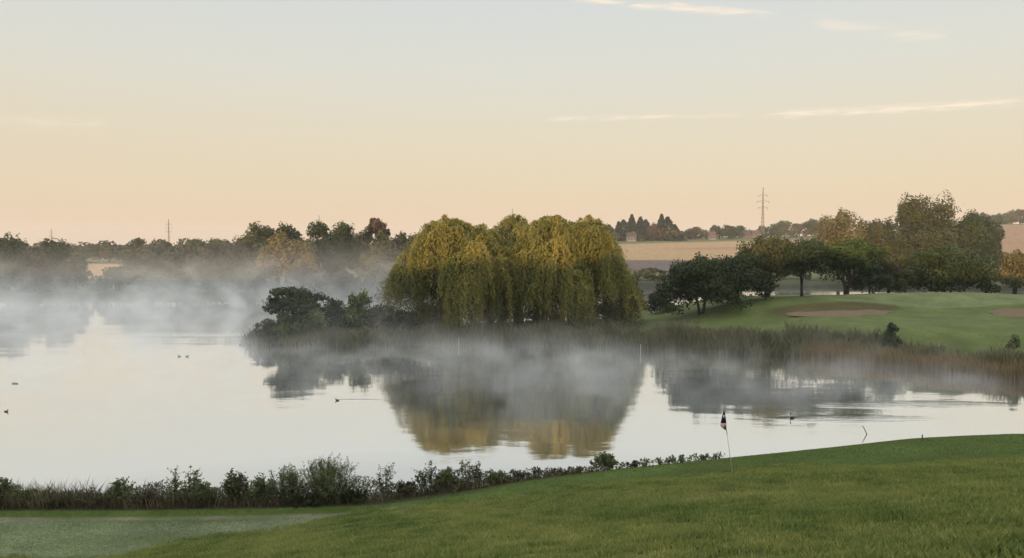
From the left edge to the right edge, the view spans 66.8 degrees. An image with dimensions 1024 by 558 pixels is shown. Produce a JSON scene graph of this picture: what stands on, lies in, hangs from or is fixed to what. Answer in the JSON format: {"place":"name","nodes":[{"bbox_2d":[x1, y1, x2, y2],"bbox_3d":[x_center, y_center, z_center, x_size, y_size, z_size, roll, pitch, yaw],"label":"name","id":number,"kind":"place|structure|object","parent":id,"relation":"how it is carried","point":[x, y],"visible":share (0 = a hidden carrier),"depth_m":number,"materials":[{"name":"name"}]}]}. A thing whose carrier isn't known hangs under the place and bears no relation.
{"place":"outdoors","nodes":[
{"label":"outdoors","id":0,"kind":"place"},
{"bbox_2d":[0,505,419,557],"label":"dewy grass","id":1,"kind":"structure","parent":0,"point":[100,534],"depth_m":28.41,"materials":[{"name":"green plant"}]},
{"bbox_2d":[0,287,1023,497],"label":"lake water","id":2,"kind":"structure","parent":0,"point":[102,391],"depth_m":55.11,"materials":[{"name":"grey liquid"}]},
{"bbox_2d":[0,224,1023,557],"bbox_3d":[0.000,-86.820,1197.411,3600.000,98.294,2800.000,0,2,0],"label":"ground","id":3,"kind":"structure","parent":0,"point":[966,322],"depth_m":74.19,"materials":[{"name":"green plant"}]},
{"bbox_2d":[0,477,20,504],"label":"shrub","id":4,"kind":"object","parent":3,"relation":"on","point":[6,484],"visible":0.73,"depth_m":31.03,"materials":[{"name":"green plant"}]},
{"bbox_2d":[0,231,38,290],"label":"broadleaf tree","id":5,"kind":"object","parent":3,"relation":"on","point":[8,255],"visible":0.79,"depth_m":170.88,"materials":[{"name":"green plant"}]},
{"bbox_2d":[0,267,39,291],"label":"bush","id":6,"kind":"object","parent":3,"relation":"on","point":[13,281],"visible":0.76,"depth_m":166.50,"materials":[{"name":"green plant"}]},
{"bbox_2d":[17,488,48,504],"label":"shrub","id":7,"kind":"object","parent":3,"relation":"on","point":[26,491],"visible":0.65,"depth_m":31.03,"materials":[{"name":"green plant"}]},
{"bbox_2d":[9,247,59,281],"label":"broadleaf tree","id":8,"kind":"object","parent":3,"relation":"on","point":[38,256],"visible":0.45,"depth_m":175.24,"materials":[{"name":"green plant"}]},
{"bbox_2d":[17,270,73,291],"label":"bush","id":9,"kind":"object","parent":3,"relation":"on","point":[45,280],"visible":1,"depth_m":165.95,"materials":[{"name":"grey plant"}]},
{"bbox_2d":[36,238,74,279],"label":"broadleaf tree","id":10,"kind":"object","parent":3,"relation":"on","point":[57,252],"visible":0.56,"depth_m":180.68,"materials":[{"name":"green plant"}]},
{"bbox_2d":[40,492,70,507],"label":"shrub","id":11,"kind":"object","parent":3,"relation":"on","point":[52,504],"visible":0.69,"depth_m":30.73,"materials":[{"name":"green plant"}]},
{"bbox_2d":[57,254,100,288],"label":"broadleaf tree","id":12,"kind":"object","parent":3,"relation":"on","point":[77,268],"visible":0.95,"depth_m":177.16,"materials":[{"name":"green plant"}]},
{"bbox_2d":[66,242,100,260],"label":"broadleaf tree","id":13,"kind":"object","parent":3,"relation":"on","point":[86,253],"visible":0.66,"depth_m":342.31,"materials":[{"name":"green plant"}]},
{"bbox_2d":[88,240,125,262],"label":"broadleaf tree","id":14,"kind":"object","parent":3,"relation":"on","point":[106,251],"visible":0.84,"depth_m":341.01,"materials":[{"name":"green plant"}]},
{"bbox_2d":[90,264,130,291],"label":"bush","id":15,"kind":"object","parent":3,"relation":"on","point":[115,274],"visible":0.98,"depth_m":170.21,"materials":[{"name":"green plant"}]},
{"bbox_2d":[103,476,135,504],"bbox_3d":[-15.721,8.527,31.121,1.188,1.182,1.035,0,2,0],"label":"shrub","id":16,"kind":"object","parent":3,"relation":"on","point":[117,485],"visible":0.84,"depth_m":30.98,"materials":[{"name":"green plant"}]},
{"bbox_2d":[113,237,146,260],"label":"broadleaf tree","id":17,"kind":"object","parent":3,"relation":"on","point":[138,242],"visible":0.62,"depth_m":342.90,"materials":[{"name":"green plant"}]},
{"bbox_2d":[117,244,173,285],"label":"broadleaf tree","id":18,"kind":"object","parent":3,"relation":"on","point":[145,260],"visible":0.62,"depth_m":177.94,"materials":[{"name":"green plant"}]},
{"bbox_2d":[131,490,159,506],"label":"shrub","id":19,"kind":"object","parent":3,"relation":"on","point":[143,499],"visible":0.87,"depth_m":30.81,"materials":[{"name":"green plant"}]},
{"bbox_2d":[123,268,176,292],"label":"bush","id":20,"kind":"object","parent":3,"relation":"on","point":[151,281],"visible":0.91,"depth_m":163.83,"materials":[{"name":"grey plant"}]},
{"bbox_2d":[141,238,168,255],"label":"broadleaf tree","id":21,"kind":"object","parent":3,"relation":"on","point":[153,243],"visible":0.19,"depth_m":344.60,"materials":[{"name":"green plant"}]},
{"bbox_2d":[149,242,198,282],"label":"broadleaf tree","id":22,"kind":"object","parent":3,"relation":"on","point":[175,257],"visible":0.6,"depth_m":179.42,"materials":[{"name":"green plant"}]},
{"bbox_2d":[166,465,182,501],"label":"shrub","id":23,"kind":"object","parent":3,"relation":"on","point":[175,483],"visible":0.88,"depth_m":31.23,"materials":[{"name":"green plant"}]},
{"bbox_2d":[175,238,201,250],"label":"broadleaf tree","id":24,"kind":"object","parent":3,"relation":"on","point":[180,243],"visible":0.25,"depth_m":341.97,"materials":[{"name":"green plant"}]},
{"bbox_2d":[164,270,217,293],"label":"bush","id":25,"kind":"object","parent":3,"relation":"on","point":[182,277],"visible":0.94,"depth_m":164.40,"materials":[{"name":"grey plant"}]},
{"bbox_2d":[175,466,206,502],"bbox_3d":[-12.812,8.305,31.290,1.074,1.635,1.287,1,3,27],"label":"shrub","id":26,"kind":"object","parent":3,"relation":"on","point":[194,483],"visible":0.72,"depth_m":31.12,"materials":[{"name":"green plant"}]},
{"bbox_2d":[179,240,223,278],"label":"broadleaf tree","id":27,"kind":"object","parent":3,"relation":"on","point":[204,254],"visible":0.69,"depth_m":181.06,"materials":[{"name":"green plant"}]},
{"bbox_2d":[189,480,217,505],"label":"shrub","id":28,"kind":"object","parent":3,"relation":"on","point":[203,488],"visible":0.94,"depth_m":30.75,"materials":[{"name":"green plant"}]},
{"bbox_2d":[191,268,240,292],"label":"bush","id":29,"kind":"object","parent":3,"relation":"on","point":[222,281],"visible":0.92,"depth_m":166.41,"materials":[{"name":"grey plant"}]},
{"bbox_2d":[207,240,254,286],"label":"broadleaf tree","id":30,"kind":"object","parent":3,"relation":"on","point":[236,259],"visible":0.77,"depth_m":179.92,"materials":[{"name":"green plant"}]},
{"bbox_2d":[220,468,251,502],"bbox_3d":[-11.047,8.320,31.148,1.311,1.494,1.204,0,2,0],"label":"shrub","id":31,"kind":"object","parent":3,"relation":"on","point":[237,480],"visible":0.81,"depth_m":31.03,"materials":[{"name":"green plant"}]},
{"bbox_2d":[236,265,279,292],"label":"bush","id":32,"kind":"object","parent":3,"relation":"on","point":[258,278],"visible":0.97,"depth_m":166.72,"materials":[{"name":"grey plant"}]},
{"bbox_2d":[242,472,277,504],"bbox_3d":[-10.066,8.393,30.994,1.451,1.302,1.104,-1,3,-17],"label":"shrub","id":33,"kind":"object","parent":3,"relation":"on","point":[259,483],"visible":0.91,"depth_m":30.89,"materials":[{"name":"green plant"}]},
{"bbox_2d":[231,221,293,285],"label":"broadleaf tree","id":34,"kind":"object","parent":3,"relation":"on","point":[255,238],"visible":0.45,"depth_m":189.08,"materials":[{"name":"green plant"}]},
{"bbox_2d":[249,318,285,337],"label":"bush","id":35,"kind":"object","parent":3,"relation":"on","point":[265,325],"visible":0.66,"depth_m":87.01,"materials":[{"name":"green plant"}]},
{"bbox_2d":[249,228,298,287],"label":"broadleaf tree","id":36,"kind":"object","parent":3,"relation":"on","point":[278,258],"visible":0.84,"depth_m":171.58,"materials":[{"name":"yellow plant"}]},
{"bbox_2d":[257,221,302,283],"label":"broadleaf tree","id":37,"kind":"object","parent":3,"relation":"on","point":[292,234],"visible":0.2,"depth_m":198.95,"materials":[{"name":"green plant"}]},
{"bbox_2d":[263,463,305,503],"bbox_3d":[-9.190,8.158,31.198,1.856,1.732,1.360,0,2,-9],"label":"shrub","id":38,"kind":"object","parent":3,"relation":"on","point":[283,477],"visible":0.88,"depth_m":30.96,"materials":[{"name":"green plant"}]},
{"bbox_2d":[268,311,303,337],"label":"bush","id":39,"kind":"object","parent":3,"relation":"on","point":[285,323],"visible":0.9,"depth_m":86.56,"materials":[{"name":"green plant"}]},
{"bbox_2d":[262,286,326,315],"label":"broadleaf tree","id":40,"kind":"object","parent":3,"relation":"on","point":[294,300],"visible":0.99,"depth_m":87.58,"materials":[{"name":"green plant"}]},
{"bbox_2d":[0,467,598,509],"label":"tall weeds","id":41,"kind":"object","parent":3,"relation":"on","point":[216,502],"visible":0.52,"depth_m":30.80,"materials":[{"name":"green plant"}]},
{"bbox_2d":[275,494,332,508],"bbox_3d":[-8.258,8.768,30.753,2.422,0.455,1.554,0,2,0],"label":"shrub","id":42,"kind":"object","parent":3,"relation":"on","point":[292,504],"visible":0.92,"depth_m":30.61,"materials":[{"name":"green plant"}]},
{"bbox_2d":[282,265,330,290],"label":"bush","id":43,"kind":"object","parent":3,"relation":"on","point":[308,278],"visible":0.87,"depth_m":166.45,"materials":[{"name":"grey plant"}]},
{"bbox_2d":[285,237,328,288],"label":"broadleaf tree","id":44,"kind":"object","parent":3,"relation":"on","point":[305,251],"visible":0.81,"depth_m":172.06,"materials":[{"name":"yellow plant"}]},
{"bbox_2d":[293,307,332,333],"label":"bush","id":45,"kind":"object","parent":3,"relation":"on","point":[313,317],"visible":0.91,"depth_m":87.21,"materials":[{"name":"green plant"}]},
{"bbox_2d":[303,220,341,275],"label":"broadleaf tree","id":46,"kind":"object","parent":3,"relation":"on","point":[319,229],"visible":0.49,"depth_m":184.63,"materials":[{"name":"green plant"}]},
{"bbox_2d":[285,453,366,501],"bbox_3d":[-7.497,8.032,31.211,3.383,1.964,2.427,0,2,0],"label":"shrub","id":47,"kind":"object","parent":3,"relation":"on","point":[328,473],"visible":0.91,"depth_m":31.00,"materials":[{"name":"green plant"}]},
{"bbox_2d":[311,269,361,297],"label":"bush","id":48,"kind":"object","parent":3,"relation":"on","point":[344,280],"visible":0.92,"depth_m":165.56,"materials":[{"name":"grey plant"}]},
{"bbox_2d":[320,296,354,328],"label":"bush","id":49,"kind":"object","parent":3,"relation":"on","point":[332,313],"visible":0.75,"depth_m":88.98,"materials":[{"name":"green plant"}]},
{"bbox_2d":[321,220,362,276],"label":"broadleaf tree","id":50,"kind":"object","parent":3,"relation":"on","point":[343,251],"visible":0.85,"depth_m":186.11,"materials":[{"name":"green plant"}]},
{"bbox_2d":[337,488,368,503],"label":"shrub","id":51,"kind":"object","parent":3,"relation":"on","point":[349,498],"visible":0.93,"depth_m":30.77,"materials":[{"name":"green plant"}]},
{"bbox_2d":[342,288,373,328],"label":"bush","id":52,"kind":"object","parent":3,"relation":"on","point":[356,308],"visible":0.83,"depth_m":89.45,"materials":[{"name":"green plant"}]},
{"bbox_2d":[0,453,724,508],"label":"undergrowth","id":53,"kind":"object","parent":3,"relation":"on","point":[219,491],"visible":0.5,"depth_m":31.03,"materials":[{"name":"green plant"}]},
{"bbox_2d":[352,227,381,276],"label":"broadleaf tree","id":54,"kind":"object","parent":3,"relation":"on","point":[364,242],"visible":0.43,"depth_m":208.49,"materials":[{"name":"green plant"}]},
{"bbox_2d":[352,266,396,296],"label":"bush","id":55,"kind":"object","parent":3,"relation":"on","point":[370,276],"visible":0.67,"depth_m":166.97,"materials":[{"name":"grey plant"}]},
{"bbox_2d":[355,230,399,288],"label":"broadleaf tree","id":56,"kind":"object","parent":3,"relation":"on","point":[380,251],"visible":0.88,"depth_m":178.66,"materials":[{"name":"green plant"}]},
{"bbox_2d":[366,217,390,238],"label":"broadleaf tree","id":57,"kind":"object","parent":3,"relation":"on","point":[375,226],"visible":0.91,"depth_m":194.18,"materials":[{"name":"brown plant"}]},
{"bbox_2d":[363,303,395,328],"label":"bush","id":58,"kind":"object","parent":3,"relation":"on","point":[375,310],"visible":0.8,"depth_m":88.91,"materials":[{"name":"green plant"}]},
{"bbox_2d":[376,462,395,497],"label":"shrub","id":59,"kind":"object","parent":3,"relation":"on","point":[386,477],"visible":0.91,"depth_m":31.39,"materials":[{"name":"green plant"}]},
{"bbox_2d":[380,231,408,277],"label":"broadleaf tree","id":60,"kind":"object","parent":3,"relation":"on","point":[401,244],"visible":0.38,"depth_m":181.20,"materials":[{"name":"green plant"}]},
{"bbox_2d":[384,309,421,331],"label":"bush","id":61,"kind":"object","parent":3,"relation":"on","point":[406,317],"visible":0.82,"depth_m":88.21,"materials":[{"name":"green plant"}]},
{"bbox_2d":[394,481,417,496],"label":"shrub","id":62,"kind":"object","parent":3,"relation":"on","point":[400,486],"visible":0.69,"depth_m":31.25,"materials":[{"name":"green plant"}]},
{"bbox_2d":[411,460,441,492],"bbox_3d":[-3.436,8.015,31.413,1.335,1.510,0.988,0,2,0],"label":"shrub","id":63,"kind":"object","parent":3,"relation":"on","point":[430,477],"visible":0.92,"depth_m":31.35,"materials":[{"name":"green plant"}]},
{"bbox_2d":[432,466,458,490],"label":"shrub","id":64,"kind":"object","parent":3,"relation":"on","point":[448,472],"visible":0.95,"depth_m":31.25,"materials":[{"name":"green plant"}]},
{"bbox_2d":[374,214,538,334],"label":"weeping willow","id":65,"kind":"object","parent":3,"relation":"on","point":[452,267],"visible":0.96,"depth_m":88.96,"materials":[{"name":"green plant"}]},
{"bbox_2d":[456,460,475,488],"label":"shrub","id":66,"kind":"object","parent":3,"relation":"on","point":[467,471],"visible":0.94,"depth_m":31.40,"materials":[{"name":"green plant"}]},
{"bbox_2d":[484,471,512,484],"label":"shrub","id":67,"kind":"object","parent":3,"relation":"on","point":[489,478],"visible":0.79,"depth_m":31.25,"materials":[{"name":"green plant"}]},
{"bbox_2d":[0,452,1023,557],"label":"rough grass","id":68,"kind":"structure","parent":3,"relation":"on","point":[1010,510],"depth_m":14.60,"materials":[{"name":"green plant"}]},
{"bbox_2d":[470,214,554,325],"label":"weeping willow","id":69,"kind":"object","parent":3,"relation":"on","point":[515,225],"visible":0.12,"depth_m":98.96,"materials":[{"name":"green plant"}]},
{"bbox_2d":[480,214,651,331],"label":"weeping willow","id":70,"kind":"object","parent":3,"relation":"on","point":[578,270],"visible":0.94,"depth_m":89.43,"materials":[{"name":"green plant"}]},
{"bbox_2d":[588,451,617,470],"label":"shrub","id":71,"kind":"object","parent":3,"relation":"on","point":[605,458],"visible":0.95,"depth_m":31.44,"materials":[{"name":"green plant"}]},
{"bbox_2d":[616,219,637,240],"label":"conifer tree","id":72,"kind":"object","parent":3,"relation":"on","point":[623,224],"visible":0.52,"depth_m":598.32,"materials":[{"name":"green plant"}]},
{"bbox_2d":[237,316,1023,371],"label":"reed bed","id":73,"kind":"object","parent":3,"relation":"on","point":[729,340],"visible":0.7,"depth_m":84.26,"materials":[{"name":"plant"}]},
{"bbox_2d":[624,214,638,239],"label":"conifer tree","id":74,"kind":"object","parent":3,"relation":"on","point":[631,222],"visible":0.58,"depth_m":600.02,"materials":[{"name":"green plant"}]},
{"bbox_2d":[634,216,652,240],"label":"conifer tree","id":75,"kind":"object","parent":3,"relation":"on","point":[640,223],"visible":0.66,"depth_m":599.73,"materials":[{"name":"green plant"}]},
{"bbox_2d":[631,268,666,280],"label":"broadleaf tree","id":76,"kind":"object","parent":3,"relation":"on","point":[648,273],"visible":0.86,"depth_m":212.48,"materials":[{"name":"green plant"}]},
{"bbox_2d":[646,222,666,240],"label":"broadleaf tree","id":77,"kind":"object","parent":3,"relation":"on","point":[653,229],"visible":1,"depth_m":585.63,"materials":[{"name":"brown plant"}]},
{"bbox_2d":[646,290,675,313],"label":"bush","id":78,"kind":"object","parent":3,"relation":"on","point":[652,303],"visible":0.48,"depth_m":103.77,"materials":[{"name":"green plant"}]},
{"bbox_2d":[652,214,671,240],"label":"conifer tree","id":79,"kind":"object","parent":3,"relation":"on","point":[661,222],"visible":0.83,"depth_m":587.62,"materials":[{"name":"green plant"}]},
{"bbox_2d":[663,224,687,240],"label":"conifer tree","id":80,"kind":"object","parent":3,"relation":"on","point":[679,237],"visible":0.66,"depth_m":587.28,"materials":[{"name":"green plant"}]},
{"bbox_2d":[663,229,696,240],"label":"broadleaf tree","id":81,"kind":"object","parent":3,"relation":"on","point":[673,232],"visible":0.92,"depth_m":583.70,"materials":[{"name":"green plant"}]},
{"bbox_2d":[650,251,755,314],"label":"broadleaf tree","id":82,"kind":"object","parent":3,"relation":"on","point":[700,276],"visible":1,"depth_m":93.43,"materials":[{"name":"green plant"}]},
{"bbox_2d":[707,224,734,238],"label":"broadleaf tree","id":83,"kind":"object","parent":3,"relation":"on","point":[721,231],"visible":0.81,"depth_m":646.07,"materials":[{"name":"green plant"}]},
{"bbox_2d":[707,248,782,302],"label":"broadleaf tree","id":84,"kind":"object","parent":3,"relation":"on","point":[761,280],"visible":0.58,"depth_m":96.31,"materials":[{"name":"green plant"}]},
{"bbox_2d":[736,234,794,296],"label":"broadleaf tree","id":85,"kind":"object","parent":3,"relation":"on","point":[765,247],"visible":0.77,"depth_m":101.25,"materials":[{"name":"green plant"}]},
{"bbox_2d":[775,220,798,237],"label":"broadleaf tree","id":86,"kind":"object","parent":3,"relation":"on","point":[786,224],"visible":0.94,"depth_m":684.26,"materials":[{"name":"green plant"}]},
{"bbox_2d":[785,223,812,235],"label":"broadleaf tree","id":87,"kind":"object","parent":3,"relation":"on","point":[797,227],"visible":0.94,"depth_m":696.44,"materials":[{"name":"brown plant"}]},
{"bbox_2d":[773,237,846,295],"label":"broadleaf tree","id":88,"kind":"object","parent":3,"relation":"on","point":[803,256],"visible":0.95,"depth_m":99.25,"materials":[{"name":"green plant"}]},
{"bbox_2d":[801,218,818,235],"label":"broadleaf tree","id":89,"kind":"object","parent":3,"relation":"on","point":[811,222],"visible":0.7,"depth_m":695.62,"materials":[{"name":"green plant"}]},
{"bbox_2d":[806,207,873,279],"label":"broadleaf tree","id":90,"kind":"object","parent":3,"relation":"on","point":[833,232],"visible":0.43,"depth_m":215.08,"materials":[{"name":"yellow plant"}]},
{"bbox_2d":[786,309,893,315],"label":"sand bunker","id":91,"kind":"object","parent":3,"relation":"on","point":[846,312],"visible":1,"depth_m":88.65},
{"bbox_2d":[805,236,887,293],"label":"broadleaf tree","id":92,"kind":"object","parent":3,"relation":"on","point":[853,255],"visible":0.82,"depth_m":100.30,"materials":[{"name":"green plant"}]},
{"bbox_2d":[842,263,895,293],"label":"broadleaf tree","id":93,"kind":"object","parent":3,"relation":"on","point":[873,277],"visible":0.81,"depth_m":104.64,"materials":[{"name":"green plant"}]},
{"bbox_2d":[846,216,896,271],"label":"broadleaf tree","id":94,"kind":"object","parent":3,"relation":"on","point":[877,236],"visible":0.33,"depth_m":221.42,"materials":[{"name":"green plant"}]},
{"bbox_2d":[881,322,902,348],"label":"bush","id":95,"kind":"object","parent":3,"relation":"on","point":[890,335],"visible":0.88,"depth_m":73.79,"materials":[{"name":"green plant"}]},
{"bbox_2d":[874,241,917,292],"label":"broadleaf tree","id":96,"kind":"object","parent":3,"relation":"on","point":[903,277],"visible":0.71,"depth_m":106.82,"materials":[{"name":"green plant"}]},
{"bbox_2d":[799,338,1023,381],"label":"dry reed bed","id":97,"kind":"object","parent":3,"relation":"on","point":[952,365],"visible":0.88,"depth_m":69.25,"materials":[{"name":"beige plant"}]},
{"bbox_2d":[882,190,980,272],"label":"broadleaf tree","id":98,"kind":"object","parent":3,"relation":"on","point":[929,227],"visible":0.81,"depth_m":212.14,"materials":[{"name":"green plant"}]},
{"bbox_2d":[891,241,1022,292],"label":"broadleaf tree","id":99,"kind":"object","parent":3,"relation":"on","point":[945,265],"visible":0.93,"depth_m":109.94,"materials":[{"name":"green plant"}]},
{"bbox_2d":[942,208,1001,272],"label":"broadleaf tree","id":100,"kind":"object","parent":3,"relation":"on","point":[973,224],"visible":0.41,"depth_m":214.65,"materials":[{"name":"green plant"}]},
{"bbox_2d":[975,214,1007,270],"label":"broadleaf tree","id":101,"kind":"object","parent":3,"relation":"on","point":[998,231],"visible":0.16,"depth_m":222.77,"materials":[{"name":"green plant"}]},
{"bbox_2d":[989,308,1023,316],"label":"sand bunker","id":102,"kind":"object","parent":3,"relation":"on","point":[1018,312],"visible":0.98,"depth_m":87.85},
{"bbox_2d":[996,211,1017,223],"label":"broadleaf tree","id":103,"kind":"object","parent":3,"relation":"on","point":[1009,217],"visible":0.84,"depth_m":793.29,"materials":[{"name":"green plant"}]},
{"bbox_2d":[995,249,1023,293],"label":"broadleaf tree","id":104,"kind":"object","parent":3,"relation":"on","point":[1014,261],"visible":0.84,"depth_m":115.33,"materials":[{"name":"yellow plant"}]},
{"bbox_2d":[1005,333,1020,350],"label":"bush","id":105,"kind":"object","parent":3,"relation":"on","point":[1015,338],"visible":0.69,"depth_m":67.98,"materials":[{"name":"green plant"}]},
{"bbox_2d":[1007,209,1023,223],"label":"broadleaf tree","id":106,"kind":"object","parent":3,"relation":"on","point":[1019,215],"visible":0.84,"depth_m":791.91,"materials":[{"name":"green plant"}]},
{"bbox_2d":[0,0,1023,245],"label":"sky","id":107,"kind":"structure","parent":0,"point":[120,119],"materials":[{"name":"beige"}]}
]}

